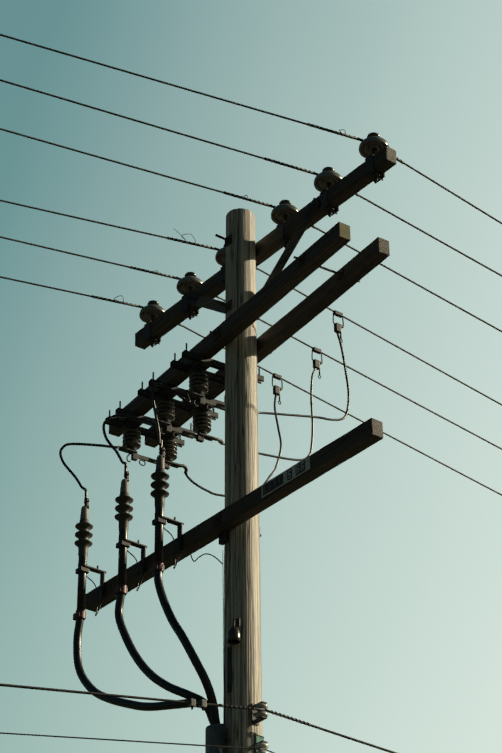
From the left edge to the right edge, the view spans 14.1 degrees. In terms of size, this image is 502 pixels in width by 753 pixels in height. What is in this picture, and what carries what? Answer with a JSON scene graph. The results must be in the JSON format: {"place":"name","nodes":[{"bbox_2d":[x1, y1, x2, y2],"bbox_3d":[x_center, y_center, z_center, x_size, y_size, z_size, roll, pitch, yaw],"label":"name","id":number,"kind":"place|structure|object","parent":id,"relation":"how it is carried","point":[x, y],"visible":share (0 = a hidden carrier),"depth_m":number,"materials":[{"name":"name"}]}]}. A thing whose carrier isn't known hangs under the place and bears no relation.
{"place":"outdoors","nodes":[
{"label":"outdoors","id":0,"kind":"place"},
{"bbox_2d":[102,414,155,476],"bbox_3d":[-0.815,0.456,13.854,0.393,0.515,0.142,5,-32,-8],"label":"switch jumper","id":1,"kind":"object","parent":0,"point":[110,443],"visible":0.94,"depth_m":13.92,"materials":[{"name":"black rubber"}]},
{"bbox_2d":[0,0,501,752],"label":"sky","id":2,"kind":"structure","parent":0,"point":[381,574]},
{"label":"ground","id":3,"kind":"structure","parent":0,"visible":0},
{"bbox_2d":[224,208,261,752],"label":"utility pole","id":4,"kind":"object","parent":3,"relation":"on","point":[242,597],"visible":0.85,"depth_m":13.11,"materials":[{"name":"brown wood"}]},
{"bbox_2d":[0,732,273,752],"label":"cable","id":5,"kind":"object","parent":4,"relation":"attached to","point":[261,745],"visible":1,"depth_m":11.96,"materials":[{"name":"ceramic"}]},
{"bbox_2d":[73,617,219,724],"bbox_3d":[-0.678,4.401,11.337,1.361,7.174,0.137,-26,-40,35],"label":"riser cable","id":6,"kind":"object","parent":4,"relation":"attached to","point":[87,684],"visible":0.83,"depth_m":12.94,"materials":[{"name":"rubber"}]},
{"bbox_2d":[115,592,207,701],"bbox_3d":[-0.531,4.310,11.191,0.853,7.175,0.156,-20,-37,28],"label":"riser cable","id":7,"kind":"object","parent":4,"relation":"attached to","point":[147,670],"visible":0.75,"depth_m":12.82,"materials":[{"name":"rubber"}]},
{"bbox_2d":[154,570,219,722],"bbox_3d":[-0.380,4.215,11.037,0.448,7.170,0.222,-4,-32,5],"label":"riser cable","id":8,"kind":"object","parent":4,"relation":"attached to","point":[177,628],"visible":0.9,"depth_m":12.51,"materials":[{"name":"rubber"}]},
{"bbox_2d":[0,683,396,752],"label":"cable","id":9,"kind":"object","parent":4,"relation":"attached to","point":[259,710],"visible":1,"depth_m":12.13,"materials":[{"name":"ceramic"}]},
{"bbox_2d":[190,542,226,723],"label":"pole wires","id":10,"kind":"object","parent":4,"relation":"attached to","point":[224,629],"visible":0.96,"depth_m":12.62,"materials":[{"name":"black rubber"}]},
{"bbox_2d":[205,724,229,752],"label":"conduit","id":11,"kind":"object","parent":4,"relation":"attached to","point":[214,734],"visible":0.81,"depth_m":12.21,"materials":[{"name":"metal"}]},
{"bbox_2d":[227,618,240,692],"bbox_3d":[-0.115,1.694,12.444,0.086,0.475,0.118,22,-38,-32],"label":"pole fitting","id":12,"kind":"object","parent":4,"relation":"attached to","point":[233,636],"visible":0.98,"depth_m":12.46,"materials":[{"name":"black metal"}]},
{"bbox_2d":[85,418,382,611],"bbox_3d":[-0.092,0.993,12.998,0.393,0.185,3.000,22,-38,-32],"label":"crossarm","id":13,"kind":"object","parent":4,"relation":"attached to","point":[221,524],"visible":0.85,"depth_m":12.69,"materials":[{"name":"brown wood"}]},
{"bbox_2d":[73,498,105,620],"bbox_3d":[-1.057,1.266,13.885,0.340,0.912,0.124,22,-38,-32],"label":"cable termination","id":14,"kind":"object","parent":13,"relation":"attached to","point":[83,543],"visible":1,"depth_m":13.80,"materials":[{"name":"ceramic"}]},
{"bbox_2d":[114,471,146,595],"bbox_3d":[-0.762,1.065,13.564,0.340,0.912,0.124,22,-38,-32],"label":"cable termination","id":15,"kind":"object","parent":13,"relation":"attached to","point":[123,508],"visible":1,"depth_m":13.48,"materials":[{"name":"ceramic"}]},
{"bbox_2d":[150,447,183,573],"bbox_3d":[-0.510,0.893,13.290,0.340,0.912,0.124,22,-38,-32],"label":"cable termination","id":16,"kind":"object","parent":13,"relation":"attached to","point":[160,476],"visible":1,"depth_m":13.21,"materials":[{"name":"ceramic"}]},
{"bbox_2d":[109,222,389,447],"bbox_3d":[-0.079,-0.221,13.800,0.512,0.120,2.900,19,-36,-28],"label":"double crossarm","id":17,"kind":"object","parent":4,"relation":"attached to","point":[323,249],"visible":0.67,"depth_m":13.36,"materials":[{"name":"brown wood"}]},
{"bbox_2d":[105,401,194,469],"bbox_3d":[-0.721,0.438,14.555,0.640,0.503,0.210,19,-36,-28],"label":"switch","id":18,"kind":"object","parent":17,"relation":"attached to","point":[133,430],"visible":0.88,"depth_m":14.51,"materials":[{"name":"metal"}]},
{"bbox_2d":[59,443,125,503],"bbox_3d":[-1.112,0.667,14.175,0.470,0.498,0.183,1,-32,-2],"label":"switch jumper","id":19,"kind":"object","parent":18,"relation":"attached to","point":[69,469],"visible":0.92,"depth_m":14.22,"materials":[{"name":"rubber"}]},
{"bbox_2d":[137,372,224,442],"bbox_3d":[-0.470,0.234,14.228,0.640,0.503,0.210,19,-36,-28],"label":"switch","id":20,"kind":"object","parent":17,"relation":"hanging from","point":[167,404],"visible":0.88,"depth_m":14.18,"materials":[{"name":"metal"}]},
{"bbox_2d":[170,343,263,410],"bbox_3d":[-0.230,0.038,13.915,0.640,0.503,0.210,19,-36,-28],"label":"switch","id":21,"kind":"object","parent":17,"relation":"attached to","point":[200,376],"visible":0.5,"depth_m":13.81,"materials":[{"name":"metal"}]},
{"bbox_2d":[152,383,192,452],"bbox_3d":[-0.528,0.287,13.573,0.291,0.503,0.073,8,-33,-14],"label":"switch jumper","id":22,"kind":"object","parent":21,"relation":"hanging from","point":[160,441],"visible":0.96,"depth_m":13.61,"materials":[{"name":"rubber"}]},
{"bbox_2d":[135,146,396,349],"bbox_3d":[-0.068,-0.681,14.068,0.437,0.638,2.850,22,-38,-32],"label":"crossarm","id":23,"kind":"object","parent":4,"relation":"attached to","point":[298,224],"visible":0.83,"depth_m":13.95,"materials":[{"name":"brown wood"}]},
{"bbox_2d":[139,300,164,347],"bbox_3d":[-0.732,-0.388,15.158,0.203,0.400,0.203,22,-38,-32],"label":"pin insulator","id":24,"kind":"object","parent":23,"relation":"attached to","point":[148,313],"visible":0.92,"depth_m":15.14,"materials":[{"name":"grey ceramic"}]},
{"bbox_2d":[0,276,501,495],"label":"conductor","id":25,"kind":"object","parent":24,"relation":"attached to","point":[119,302],"visible":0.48,"depth_m":15.79,"materials":[{"name":"metal"}]},
{"bbox_2d":[174,373,282,496],"bbox_3d":[-0.127,0.352,15.172,0.118,1.335,1.138,-28,-41,37],"label":"tap jumper","id":26,"kind":"object","parent":25,"relation":"attached to","point":[276,390],"visible":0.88,"depth_m":15.46,"materials":[{"name":"metal"}]},
{"bbox_2d":[176,272,202,319],"bbox_3d":[-0.443,-0.585,14.844,0.203,0.400,0.203,22,-38,-32],"label":"pin insulator","id":27,"kind":"object","parent":23,"relation":"attached to","point":[189,282],"visible":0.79,"depth_m":14.83,"materials":[{"name":"grey ceramic"}]},
{"bbox_2d":[0,236,501,449],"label":"conductor","id":28,"kind":"object","parent":27,"relation":"attached to","point":[156,273],"visible":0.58,"depth_m":15.29,"materials":[{"name":"metal"}]},
{"bbox_2d":[208,347,322,460],"bbox_3d":[0.111,0.127,14.925,1.198,1.251,0.098,26,-41,-36],"label":"tap jumper","id":29,"kind":"object","parent":28,"relation":"hanging from","point":[317,364],"visible":0.92,"depth_m":15.18,"materials":[{"name":"metal"}]},
{"bbox_2d":[215,244,225,284],"bbox_3d":[-0.154,-0.781,14.530,0.203,0.400,0.203,22,-38,-32],"label":"pin insulator","id":30,"kind":"object","parent":23,"relation":"attached to","point":[220,257],"visible":0.29,"depth_m":14.52,"materials":[{"name":"grey ceramic"}]},
{"bbox_2d":[0,199,501,405],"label":"conductor","id":31,"kind":"object","parent":30,"relation":"attached to","point":[204,246],"visible":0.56,"depth_m":14.54,"materials":[{"name":"metal"}]},
{"bbox_2d":[258,310,349,420],"bbox_3d":[0.304,-0.101,14.578,1.068,1.273,0.098,26,-41,-36],"label":"tap jumper","id":32,"kind":"object","parent":31,"relation":"hanging from","point":[338,327],"visible":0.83,"depth_m":14.86,"materials":[{"name":"metal"}]},
{"bbox_2d":[271,200,298,247],"bbox_3d":[0.240,-1.049,14.102,0.203,0.400,0.203,22,-38,-32],"label":"pin insulator","id":33,"kind":"object","parent":23,"relation":"attached to","point":[283,211],"visible":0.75,"depth_m":14.09,"materials":[{"name":"grey ceramic"}]},
{"bbox_2d":[0,128,501,331],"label":"conductor","id":34,"kind":"object","parent":33,"relation":"attached to","point":[272,206],"visible":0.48,"depth_m":14.00,"materials":[{"name":"metal"}]},
{"bbox_2d":[314,167,341,216],"bbox_3d":[0.529,-1.245,13.788,0.203,0.400,0.203,22,-38,-32],"label":"pin insulator","id":35,"kind":"object","parent":23,"relation":"attached to","point":[326,179],"visible":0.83,"depth_m":13.77,"materials":[{"name":"grey ceramic"}]},
{"bbox_2d":[0,79,501,276],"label":"conductor","id":36,"kind":"object","parent":35,"relation":"attached to","point":[270,160],"visible":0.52,"depth_m":13.64,"materials":[{"name":"metal"}]},
{"bbox_2d":[359,132,388,183],"bbox_3d":[0.818,-1.442,13.474,0.203,0.400,0.203,22,-38,-32],"label":"pin insulator","id":37,"kind":"object","parent":23,"relation":"attached to","point":[371,144],"visible":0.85,"depth_m":13.46,"materials":[{"name":"grey ceramic"}]},
{"bbox_2d":[0,34,501,223],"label":"conductor","id":38,"kind":"object","parent":37,"relation":"attached to","point":[287,118],"visible":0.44,"depth_m":13.24,"materials":[{"name":"metal"}]}
]}

